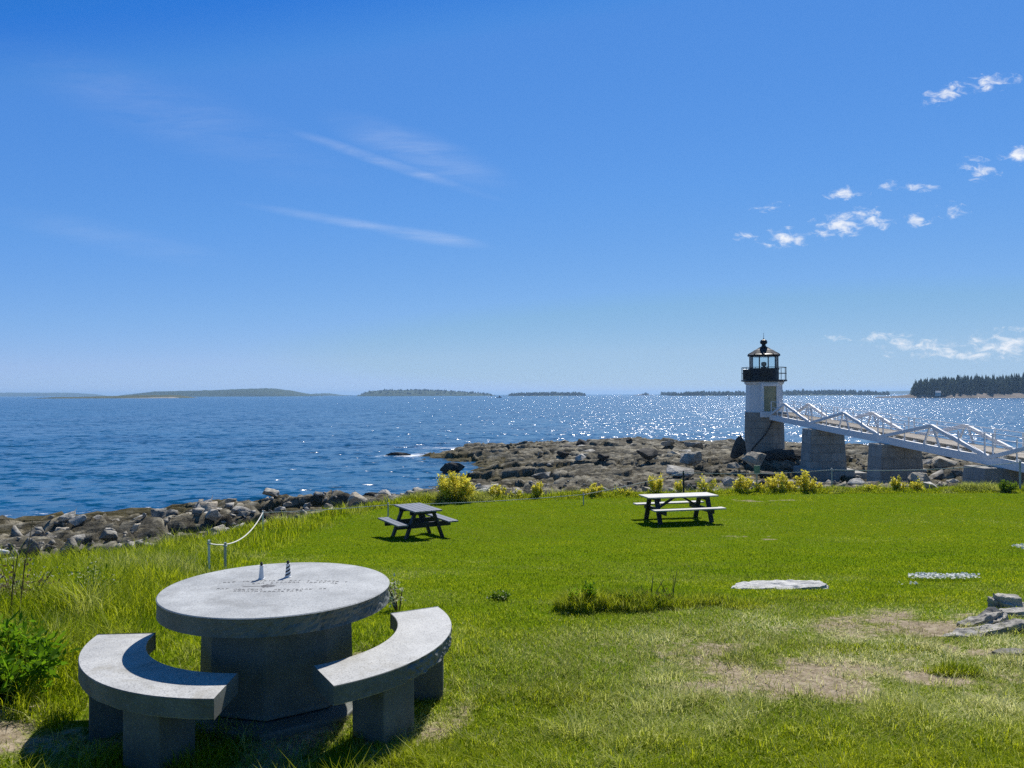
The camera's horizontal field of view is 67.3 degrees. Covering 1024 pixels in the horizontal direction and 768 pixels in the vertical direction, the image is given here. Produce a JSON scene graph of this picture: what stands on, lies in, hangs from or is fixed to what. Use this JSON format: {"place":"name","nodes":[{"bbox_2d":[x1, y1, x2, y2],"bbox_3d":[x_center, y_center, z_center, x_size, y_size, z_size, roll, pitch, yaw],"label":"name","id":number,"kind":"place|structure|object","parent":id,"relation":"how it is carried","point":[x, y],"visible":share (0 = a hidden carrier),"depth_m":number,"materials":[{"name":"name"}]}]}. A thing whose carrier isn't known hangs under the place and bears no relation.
{"place":"outdoors","nodes":[
{"label":"outdoors","id":0,"kind":"place"},
{"bbox_2d":[0,393,105,396],"bbox_3d":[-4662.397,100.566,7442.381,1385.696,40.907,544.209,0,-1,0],"label":"distant headland","id":1,"kind":"structure","parent":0,"point":[39,394],"depth_m":7269.53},
{"bbox_2d":[32,395,194,398],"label":"grassy island","id":2,"kind":"structure","parent":0,"point":[143,396],"depth_m":1779.68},
{"bbox_2d":[120,388,318,396],"bbox_3d":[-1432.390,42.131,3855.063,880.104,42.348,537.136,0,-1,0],"label":"wooded hill island","id":3,"kind":"structure","parent":0,"point":[245,392],"depth_m":3676.04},
{"bbox_2d":[313,393,352,395],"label":"distant low island","id":4,"kind":"structure","parent":0,"point":[324,394],"depth_m":5247.02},
{"bbox_2d":[358,390,495,395],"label":"long wooded island","id":5,"kind":"structure","parent":0,"point":[413,393],"depth_m":3337.40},
{"bbox_2d":[358,389,491,395],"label":"woodland","id":6,"kind":"object","parent":5,"relation":"on","point":[470,392],"visible":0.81,"depth_m":3414.23,"materials":[{"name":"plant"}]},
{"bbox_2d":[0,436,1004,560],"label":"shore ledge","id":7,"kind":"object","parent":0,"point":[510,466],"visible":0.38,"depth_m":52.23,"materials":[{"name":"stone"}]},
{"bbox_2d":[54,508,76,521],"bbox_3d":[-18.589,5.463,32.093,0.620,0.623,0.812,-10,-15,36],"label":"boulder","id":8,"kind":"object","parent":7,"relation":"on","point":[66,517],"visible":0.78,"depth_m":31.90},
{"bbox_2d":[68,515,86,525],"bbox_3d":[-17.912,5.633,31.738,0.672,0.408,0.319,-9,0,-38],"label":"boulder","id":9,"kind":"object","parent":7,"relation":"on","point":[78,520],"visible":1,"depth_m":31.68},
{"bbox_2d":[74,534,85,544],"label":"boulder","id":10,"kind":"object","parent":7,"relation":"on","point":[81,538],"visible":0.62,"depth_m":27.43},
{"bbox_2d":[99,530,117,540],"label":"boulder","id":11,"kind":"object","parent":7,"relation":"on","point":[106,535],"visible":1,"depth_m":29.11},
{"bbox_2d":[151,508,166,518],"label":"boulder","id":12,"kind":"object","parent":7,"relation":"on","point":[161,513],"visible":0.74,"depth_m":31.97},
{"bbox_2d":[165,509,178,516],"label":"boulder","id":13,"kind":"object","parent":7,"relation":"on","point":[169,512],"visible":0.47,"depth_m":37.22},
{"bbox_2d":[200,501,217,511],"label":"boulder","id":14,"kind":"object","parent":7,"relation":"on","point":[207,506],"visible":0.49,"depth_m":34.30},
{"bbox_2d":[205,509,220,520],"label":"boulder","id":15,"kind":"object","parent":7,"relation":"on","point":[213,514],"visible":1,"depth_m":32.11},
{"bbox_2d":[207,524,226,534],"bbox_3d":[-10.396,5.258,27.081,0.764,0.513,0.917,-9,4,2],"label":"boulder","id":16,"kind":"object","parent":7,"relation":"on","point":[221,526],"visible":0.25,"depth_m":27.01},
{"bbox_2d":[262,488,279,496],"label":"boulder","id":17,"kind":"object","parent":7,"relation":"on","point":[270,492],"visible":0.88,"depth_m":41.54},
{"bbox_2d":[347,491,367,502],"bbox_3d":[-6.335,4.673,31.924,0.886,0.558,0.539,6,6,19],"label":"boulder","id":18,"kind":"object","parent":7,"relation":"on","point":[355,496],"visible":0.91,"depth_m":31.80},
{"bbox_2d":[2,454,960,562],"bbox_3d":[12.524,6.011,42.469,71.536,3.647,30.234,0,-1,-40],"label":"shore rubble","id":19,"kind":"object","parent":7,"relation":"on","point":[36,545],"visible":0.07,"depth_m":31.06,"materials":[{"name":"stone"}]},
{"bbox_2d":[532,472,549,479],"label":"boulder","id":20,"kind":"object","parent":7,"relation":"on","point":[542,475],"visible":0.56,"depth_m":52.77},
{"bbox_2d":[163,480,1023,545],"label":"edge grass","id":21,"kind":"structure","parent":7,"relation":"on","point":[969,487],"depth_m":29.16,"materials":[{"name":"plant"}]},
{"bbox_2d":[597,453,608,460],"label":"boulder","id":22,"kind":"object","parent":7,"relation":"on","point":[602,457],"visible":1,"depth_m":61.33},
{"bbox_2d":[636,448,658,460],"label":"boulder","id":23,"kind":"object","parent":7,"relation":"on","point":[648,454],"visible":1,"depth_m":59.61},
{"bbox_2d":[661,441,674,445],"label":"boulder","id":24,"kind":"object","parent":7,"relation":"on","point":[666,443],"visible":1,"depth_m":76.02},
{"bbox_2d":[666,465,693,478],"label":"boulder","id":25,"kind":"object","parent":7,"relation":"on","point":[671,470],"visible":0.83,"depth_m":49.13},
{"bbox_2d":[680,451,701,465],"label":"boulder","id":26,"kind":"object","parent":7,"relation":"on","point":[692,459],"visible":1,"depth_m":56.58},
{"bbox_2d":[684,442,702,448],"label":"boulder","id":27,"kind":"object","parent":7,"relation":"on","point":[699,445],"visible":0.75,"depth_m":75.81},
{"bbox_2d":[721,476,735,486],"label":"boulder","id":28,"kind":"object","parent":7,"relation":"on","point":[727,481],"visible":0.82,"depth_m":33.86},
{"bbox_2d":[726,462,740,468],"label":"boulder","id":29,"kind":"object","parent":7,"relation":"on","point":[733,465],"visible":1,"depth_m":55.66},
{"bbox_2d":[730,435,745,458],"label":"boulder","id":30,"kind":"object","parent":7,"relation":"on","point":[738,448],"visible":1,"depth_m":61.69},
{"bbox_2d":[741,452,765,467],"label":"boulder","id":31,"kind":"object","parent":7,"relation":"on","point":[752,459],"visible":0.92,"depth_m":51.59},
{"bbox_2d":[741,333,786,452],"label":"lighthouse","id":32,"kind":"object","parent":7,"relation":"on","point":[764,388],"visible":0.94,"depth_m":63.84,"materials":[{"name":"stone"}]},
{"bbox_2d":[764,386,775,410],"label":"door","id":33,"kind":"structure","parent":32,"relation":"in","point":[769,391],"depth_m":63.41,"materials":[{"name":"paint"}]},
{"bbox_2d":[758,471,775,477],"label":"boulder","id":34,"kind":"object","parent":7,"relation":"on","point":[767,475],"visible":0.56,"depth_m":54.82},
{"bbox_2d":[743,449,800,463],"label":"boulder","id":35,"kind":"object","parent":7,"relation":"on","point":[790,454],"visible":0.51,"depth_m":60.65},
{"bbox_2d":[793,428,866,482],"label":"bridge pier","id":36,"kind":"structure","parent":7,"relation":"on","point":[823,450],"depth_m":54.41,"materials":[{"name":"stone"}]},
{"bbox_2d":[847,478,864,485],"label":"boulder","id":37,"kind":"object","parent":7,"relation":"on","point":[856,481],"visible":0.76,"depth_m":36.69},
{"bbox_2d":[866,443,922,483],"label":"bridge pier","id":38,"kind":"structure","parent":7,"relation":"on","point":[882,456],"depth_m":44.74,"materials":[{"name":"stone"}]},
{"bbox_2d":[908,472,930,482],"bbox_3d":[19.300,4.439,36.460,0.989,0.526,1.193,0,-1,-22],"label":"boulder","id":39,"kind":"object","parent":7,"relation":"on","point":[915,476],"visible":0.87,"depth_m":36.11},
{"bbox_2d":[920,482,937,488],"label":"boulder","id":40,"kind":"object","parent":7,"relation":"on","point":[927,484],"visible":0.41,"depth_m":31.51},
{"bbox_2d":[929,469,944,479],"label":"boulder","id":41,"kind":"object","parent":7,"relation":"on","point":[939,475],"visible":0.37,"depth_m":51.95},
{"bbox_2d":[931,455,956,467],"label":"boulder","id":42,"kind":"object","parent":7,"relation":"on","point":[940,461],"visible":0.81,"depth_m":57.82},
{"bbox_2d":[962,465,1023,485],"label":"bridge pier","id":43,"kind":"structure","parent":7,"relation":"on","point":[985,474],"depth_m":35.07,"materials":[{"name":"stone"}]},
{"bbox_2d":[0,492,1023,767],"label":"lawn","id":44,"kind":"structure","parent":0,"point":[594,526],"depth_m":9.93,"materials":[{"name":"plant"}]},
{"bbox_2d":[0,521,32,616],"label":"dry stalks","id":45,"kind":"object","parent":44,"relation":"on","point":[15,572],"visible":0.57,"depth_m":7.52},
{"bbox_2d":[0,611,48,635],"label":"leafy weed","id":46,"kind":"object","parent":44,"relation":"on","point":[20,618],"visible":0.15,"depth_m":5.97,"materials":[{"name":"green plant"}]},
{"bbox_2d":[0,557,61,604],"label":"flowering weed","id":47,"kind":"object","parent":44,"relation":"on","point":[10,577],"visible":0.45,"depth_m":8.56,"materials":[{"name":"green plant"}]},
{"bbox_2d":[0,608,82,708],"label":"leafy weed","id":48,"kind":"object","parent":44,"relation":"on","point":[9,670],"visible":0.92,"depth_m":5.29,"materials":[{"name":"green plant"}]},
{"bbox_2d":[60,557,126,599],"bbox_3d":[-4.509,2.171,8.276,0.674,0.640,0.636,0,-1,-19],"label":"flowering weed","id":49,"kind":"object","parent":44,"relation":"on","point":[82,570],"visible":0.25,"depth_m":8.22,"materials":[{"name":"green plant"}]},
{"bbox_2d":[78,633,237,767],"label":"stone bench","id":50,"kind":"object","parent":44,"relation":"on","point":[145,702],"visible":1,"depth_m":4.39,"materials":[{"name":"stone"}]},
{"bbox_2d":[207,540,210,571],"bbox_3d":[-4.911,2.909,12.462,0.060,0.760,0.057,0,-1,0],"label":"fence post","id":51,"kind":"object","parent":44,"relation":"on","point":[208,543],"visible":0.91,"depth_m":12.45,"materials":[{"name":"grey metal"}]},
{"bbox_2d":[210,512,262,545],"bbox_3d":[-6.012,3.135,17.209,0.026,0.980,9.755,0,-1,-13],"label":"fence rope","id":52,"kind":"object","parent":51,"relation":"attached to","point":[240,538],"visible":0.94,"depth_m":16.75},
{"bbox_2d":[223,542,226,568],"bbox_3d":[-4.741,2.971,12.712,0.066,0.700,0.063,0,-1,0],"label":"fence post","id":53,"kind":"object","parent":44,"relation":"on","point":[225,552],"visible":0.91,"depth_m":12.70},
{"bbox_2d":[262,510,263,530],"bbox_3d":[-7.112,4.008,21.949,0.066,0.800,0.063,0,-1,0],"label":"fence post","id":54,"kind":"object","parent":44,"relation":"on","point":[263,519],"visible":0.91,"depth_m":21.94,"materials":[{"name":"grey metal"}]},
{"bbox_2d":[264,505,383,512],"bbox_3d":[-5.454,3.694,22.753,3.684,0.058,0.020,0,-1,-26],"label":"fence rope","id":55,"kind":"object","parent":54,"relation":"attached to","point":[323,509],"visible":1,"depth_m":22.72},
{"bbox_2d":[156,562,389,741],"bbox_3d":[-1.640,1.833,5.381,1.551,0.833,1.550,0,-1,0],"label":"stone table","id":56,"kind":"object","parent":44,"relation":"on","point":[273,637],"visible":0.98,"depth_m":4.95,"materials":[{"name":"stone"}]},
{"bbox_2d":[258,562,264,579],"bbox_3d":[-1.825,1.358,5.603,0.048,0.126,0.048,0,-1,0],"label":"lighthouse figurine","id":57,"kind":"object","parent":56,"relation":"on","point":[261,572],"visible":1,"depth_m":5.59,"materials":[{"name":"white paint"}]},
{"bbox_2d":[285,560,290,577],"bbox_3d":[-1.649,1.358,5.662,0.048,0.126,0.048,0,-1,0],"label":"lighthouse figurine","id":58,"kind":"object","parent":56,"relation":"on","point":[287,573],"visible":1,"depth_m":5.65,"materials":[{"name":"white paint"}]},
{"bbox_2d":[313,606,451,746],"bbox_3d":[-0.763,1.988,5.143,0.620,0.551,1.685,0,-1,15],"label":"stone bench","id":59,"kind":"object","parent":44,"relation":"on","point":[379,685],"visible":0.99,"depth_m":4.74,"materials":[{"name":"stone"}]},
{"bbox_2d":[388,573,405,610],"bbox_3d":[-1.258,2.244,8.277,0.230,0.442,0.237,0,-1,0],"label":"seeding weed","id":60,"kind":"object","parent":44,"relation":"on","point":[392,598],"visible":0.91,"depth_m":8.26,"materials":[{"name":"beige plant"}]},
{"bbox_2d":[378,503,457,538],"bbox_3d":[-2.448,3.588,19.954,1.648,0.789,1.450,0,-1,-30],"label":"picnic table","id":61,"kind":"object","parent":44,"relation":"on","point":[420,510],"visible":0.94,"depth_m":19.74,"materials":[{"name":"wood"}]},
{"bbox_2d":[436,470,477,501],"bbox_3d":[-1.954,3.631,27.283,1.500,1.168,1.537,0,-1,0],"label":"flowering bush","id":62,"kind":"object","parent":44,"relation":"on","point":[450,485],"visible":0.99,"depth_m":27.05,"materials":[{"name":"yellow plant"}]},
{"bbox_2d":[488,484,506,495],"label":"flowering bush","id":63,"kind":"object","parent":44,"relation":"on","point":[493,489],"visible":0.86,"depth_m":28.09,"materials":[{"name":"yellow plant"}]},
{"bbox_2d":[486,588,511,600],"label":"weed clump","id":64,"kind":"object","parent":44,"relation":"on","point":[502,595],"visible":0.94,"depth_m":8.85,"materials":[{"name":"green plant"}]},
{"bbox_2d":[0,481,1023,767],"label":"tall grass","id":65,"kind":"structure","parent":44,"relation":"on","point":[144,577],"depth_m":8.40,"materials":[{"name":"plant"}]},
{"bbox_2d":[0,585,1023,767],"bbox_3d":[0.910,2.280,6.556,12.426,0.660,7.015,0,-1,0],"label":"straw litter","id":66,"kind":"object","parent":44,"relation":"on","point":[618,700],"visible":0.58,"depth_m":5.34,"materials":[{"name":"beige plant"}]},
{"bbox_2d":[531,481,543,497],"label":"flowering bush","id":67,"kind":"object","parent":44,"relation":"on","point":[536,489],"visible":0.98,"depth_m":28.26,"materials":[{"name":"yellow plant"}]},
{"bbox_2d":[567,578,596,610],"bbox_3d":[0.754,2.273,8.232,0.356,0.346,0.349,0,-1,0],"label":"weed clump","id":68,"kind":"object","parent":44,"relation":"on","point":[589,587],"visible":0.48,"depth_m":8.17,"materials":[{"name":"green plant"}]},
{"bbox_2d":[186,577,981,767],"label":"tufted grass","id":69,"kind":"structure","parent":44,"relation":"on","point":[565,602],"depth_m":6.62,"materials":[{"name":"plant"}]},
{"bbox_2d":[579,482,603,495],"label":"flowering bush","id":70,"kind":"object","parent":44,"relation":"on","point":[591,490],"visible":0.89,"depth_m":28.85,"materials":[{"name":"yellow plant"}]},
{"bbox_2d":[600,583,642,604],"bbox_3d":[1.177,2.320,8.348,0.478,0.322,0.423,0,-1,0],"label":"weed clump","id":71,"kind":"object","parent":44,"relation":"on","point":[625,596],"visible":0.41,"depth_m":8.26,"materials":[{"name":"green plant"}]},
{"bbox_2d":[617,486,632,495],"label":"flowering bush","id":72,"kind":"object","parent":44,"relation":"on","point":[620,491],"visible":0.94,"depth_m":29.25,"materials":[{"name":"yellow plant"}]},
{"bbox_2d":[271,496,1015,702],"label":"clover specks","id":73,"kind":"object","parent":44,"relation":"on","point":[715,600],"visible":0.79,"depth_m":8.90,"materials":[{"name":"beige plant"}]},
{"bbox_2d":[635,584,674,607],"bbox_3d":[1.584,2.354,8.463,0.411,0.252,0.506,0,-1,0],"label":"weed clump","id":74,"kind":"object","parent":44,"relation":"on","point":[658,597],"visible":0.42,"depth_m":8.41,"materials":[{"name":"green plant"}]},
{"bbox_2d":[648,473,664,492],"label":"flowering bush","id":75,"kind":"object","parent":44,"relation":"on","point":[654,486],"visible":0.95,"depth_m":29.50,"materials":[{"name":"yellow plant"}]},
{"bbox_2d":[674,480,682,491],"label":"flowering bush","id":76,"kind":"object","parent":44,"relation":"on","point":[679,487],"visible":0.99,"depth_m":29.75,"materials":[{"name":"yellow plant"}]},
{"bbox_2d":[633,492,725,524],"bbox_3d":[4.904,3.659,22.658,2.200,0.789,1.648,0,-1,-13],"label":"picnic table","id":77,"kind":"object","parent":44,"relation":"on","point":[695,505],"visible":0.97,"depth_m":22.51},
{"bbox_2d":[683,471,684,492],"bbox_3d":[6.505,3.866,29.151,0.105,1.150,0.100,0,-1,0],"label":"fence post","id":78,"kind":"object","parent":44,"relation":"on","point":[683,483],"visible":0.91,"depth_m":29.12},
{"bbox_2d":[584,472,682,494],"bbox_3d":[4.467,3.554,27.655,5.061,0.452,0.020,0,-1,-36],"label":"fence rope","id":79,"kind":"object","parent":78,"relation":"attached to","point":[633,484],"visible":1,"depth_m":27.55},
{"bbox_2d":[685,470,825,473],"bbox_3d":[9.666,3.427,30.006,6.552,0.165,0.020,0,-1,-15],"label":"fence rope","id":80,"kind":"object","parent":78,"relation":"attached to","point":[754,473],"visible":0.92,"depth_m":29.97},
{"bbox_2d":[695,473,717,491],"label":"flowering bush","id":81,"kind":"object","parent":44,"relation":"on","point":[704,485],"visible":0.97,"depth_m":30.06,"materials":[{"name":"yellow plant"}]},
{"bbox_2d":[731,473,753,490],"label":"flowering bush","id":82,"kind":"object","parent":44,"relation":"on","point":[739,483],"visible":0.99,"depth_m":30.11,"materials":[{"name":"yellow plant"}]},
{"bbox_2d":[754,465,759,483],"bbox_3d":[9.724,3.807,30.540,0.240,1.150,0.053,0,-1,0],"label":"sign","id":83,"kind":"object","parent":44,"relation":"on","point":[756,468],"visible":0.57,"depth_m":30.52,"materials":[{"name":"metal"}]},
{"bbox_2d":[753,482,766,489],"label":"flowering bush","id":84,"kind":"object","parent":44,"relation":"on","point":[759,486],"visible":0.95,"depth_m":30.15,"materials":[{"name":"yellow plant"}]},
{"bbox_2d":[764,472,789,491],"bbox_3d":[10.376,3.869,30.197,1.021,0.857,0.791,-1,-1,38],"label":"flowering bush","id":85,"kind":"object","parent":44,"relation":"on","point":[774,482],"visible":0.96,"depth_m":30.15,"materials":[{"name":"yellow plant"}]},
{"bbox_2d":[731,580,828,589],"bbox_3d":[3.432,2.651,9.912,1.332,0.194,0.399,0,-1,-5],"label":"lawn rock","id":86,"kind":"object","parent":44,"relation":"on","point":[791,584],"visible":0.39,"depth_m":9.89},
{"bbox_2d":[786,480,796,490],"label":"flowering bush","id":87,"kind":"object","parent":44,"relation":"on","point":[790,487],"visible":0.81,"depth_m":30.28,"materials":[{"name":"yellow plant"}]},
{"bbox_2d":[793,469,819,491],"bbox_3d":[11.574,3.808,30.279,0.784,0.968,0.880,0,-1,-13],"label":"flowering bush","id":88,"kind":"object","parent":44,"relation":"on","point":[805,483],"visible":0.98,"depth_m":30.09,"materials":[{"name":"yellow plant"}]},
{"bbox_2d":[889,475,907,489],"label":"flowering bush","id":89,"kind":"object","parent":44,"relation":"on","point":[896,484],"visible":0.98,"depth_m":30.48,"materials":[{"name":"yellow plant"}]},
{"bbox_2d":[909,478,923,489],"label":"flowering bush","id":90,"kind":"object","parent":44,"relation":"on","point":[915,485],"visible":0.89,"depth_m":30.44,"materials":[{"name":"yellow plant"}]},
{"bbox_2d":[908,572,979,581],"bbox_3d":[6.095,2.751,10.861,1.007,0.214,0.347,0,-1,0],"label":"white flower patch","id":91,"kind":"object","parent":44,"relation":"on","point":[922,575],"visible":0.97,"depth_m":10.82,"materials":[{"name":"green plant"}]},
{"bbox_2d":[956,607,1008,626],"bbox_3d":[4.615,2.340,7.513,0.726,0.249,0.267,0,-1,-21],"label":"lawn rock","id":92,"kind":"object","parent":44,"relation":"on","point":[991,615],"visible":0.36,"depth_m":7.50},
{"bbox_2d":[942,618,1023,636],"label":"lawn rock","id":93,"kind":"object","parent":44,"relation":"on","point":[1012,623],"visible":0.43,"depth_m":7.13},
{"bbox_2d":[987,593,1023,608],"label":"lawn rock","id":94,"kind":"object","parent":44,"relation":"on","point":[1000,600],"visible":0.49,"depth_m":8.30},
{"bbox_2d":[990,648,1023,655],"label":"lawn rock","id":95,"kind":"object","parent":44,"relation":"on","point":[1006,649],"visible":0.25,"depth_m":6.40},
{"bbox_2d":[998,480,1018,492],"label":"green bush","id":96,"kind":"object","parent":44,"relation":"on","point":[1004,486],"visible":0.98,"depth_m":29.98,"materials":[{"name":"green plant"}]},
{"bbox_2d":[1000,607,1023,617],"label":"lawn rock","id":97,"kind":"object","parent":44,"relation":"on","point":[1016,611],"visible":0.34,"depth_m":7.91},
{"bbox_2d":[1019,461,1021,488],"bbox_3d":[20.318,3.771,30.752,0.120,1.400,0.114,0,-1,0],"label":"fence post","id":98,"kind":"object","parent":44,"relation":"on","point":[1020,462],"visible":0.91,"depth_m":30.72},
{"bbox_2d":[846,462,1018,470],"bbox_3d":[16.573,3.303,30.808,7.490,0.345,0.028,0,-1,1],"label":"fence rope","id":99,"kind":"object","parent":98,"relation":"attached to","point":[925,469],"visible":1,"depth_m":30.80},
{"bbox_2d":[0,394,1023,518],"bbox_3d":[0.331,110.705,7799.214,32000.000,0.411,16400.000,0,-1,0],"label":"sea","id":100,"kind":"structure","parent":0,"point":[81,455],"depth_m":126.01,"materials":[{"name":"liquid"}]},
{"bbox_2d":[440,462,464,472],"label":"boulder","id":101,"kind":"object","parent":100,"relation":"in","point":[451,467],"visible":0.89,"depth_m":61.48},
{"bbox_2d":[0,0,1023,395],"label":"sky","id":102,"kind":"structure","parent":0,"point":[341,197],"materials":[{"name":"blue"}]},
{"bbox_2d":[520,395,582,395],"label":"wooded island","id":103,"kind":"structure","parent":0,"point":[553,395],"depth_m":2915.18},
{"bbox_2d":[508,391,585,395],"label":"woodland","id":104,"kind":"object","parent":103,"relation":"on","point":[546,393],"visible":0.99,"depth_m":2940.64,"materials":[{"name":"plant"}]},
{"bbox_2d":[672,393,876,395],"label":"broad wooded island","id":105,"kind":"structure","parent":0,"point":[783,395],"depth_m":2424.64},
{"bbox_2d":[667,389,889,395],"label":"woodland","id":106,"kind":"object","parent":105,"relation":"on","point":[793,392],"visible":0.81,"depth_m":2450.41,"materials":[{"name":"plant"}]},
{"bbox_2d":[877,391,910,393],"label":"faint far shore","id":107,"kind":"structure","parent":0,"point":[899,392],"depth_m":6560.69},
{"bbox_2d":[875,392,1023,397],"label":"headland shore","id":108,"kind":"structure","parent":0,"point":[992,395],"depth_m":1005.80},
{"bbox_2d":[909,372,1023,394],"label":"headland spruce forest","id":109,"kind":"object","parent":108,"relation":"on","point":[963,381],"visible":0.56,"depth_m":1030.02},
{"bbox_2d":[911,380,1023,395],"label":"headland spruce edge","id":110,"kind":"object","parent":108,"relation":"on","point":[1007,388],"visible":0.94,"depth_m":1015.28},
{"bbox_3d":[-3.794,3.948,23.549,0.066,0.620,0.063,0,-1,0],"label":"fence post","id":111,"kind":"object","parent":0,"visible":0},
{"bbox_2d":[389,494,582,504],"bbox_3d":[-0.682,3.748,24.852,6.746,0.101,0.020,0,-1,-23],"label":"fence rope","id":112,"kind":"object","parent":111,"relation":"attached to","point":[490,501],"visible":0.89,"depth_m":24.96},
{"bbox_3d":[23.672,5.153,29.378,3.000,2.200,2.000,0,-1,0],"label":"bridge abutment","id":113,"kind":"object","parent":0,"visible":0},
{"bbox_2d":[760,401,1023,472],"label":"footbridge","id":114,"kind":"object","parent":113,"relation":"on","point":[952,446],"visible":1,"depth_m":43.03,"materials":[{"name":"metal"}]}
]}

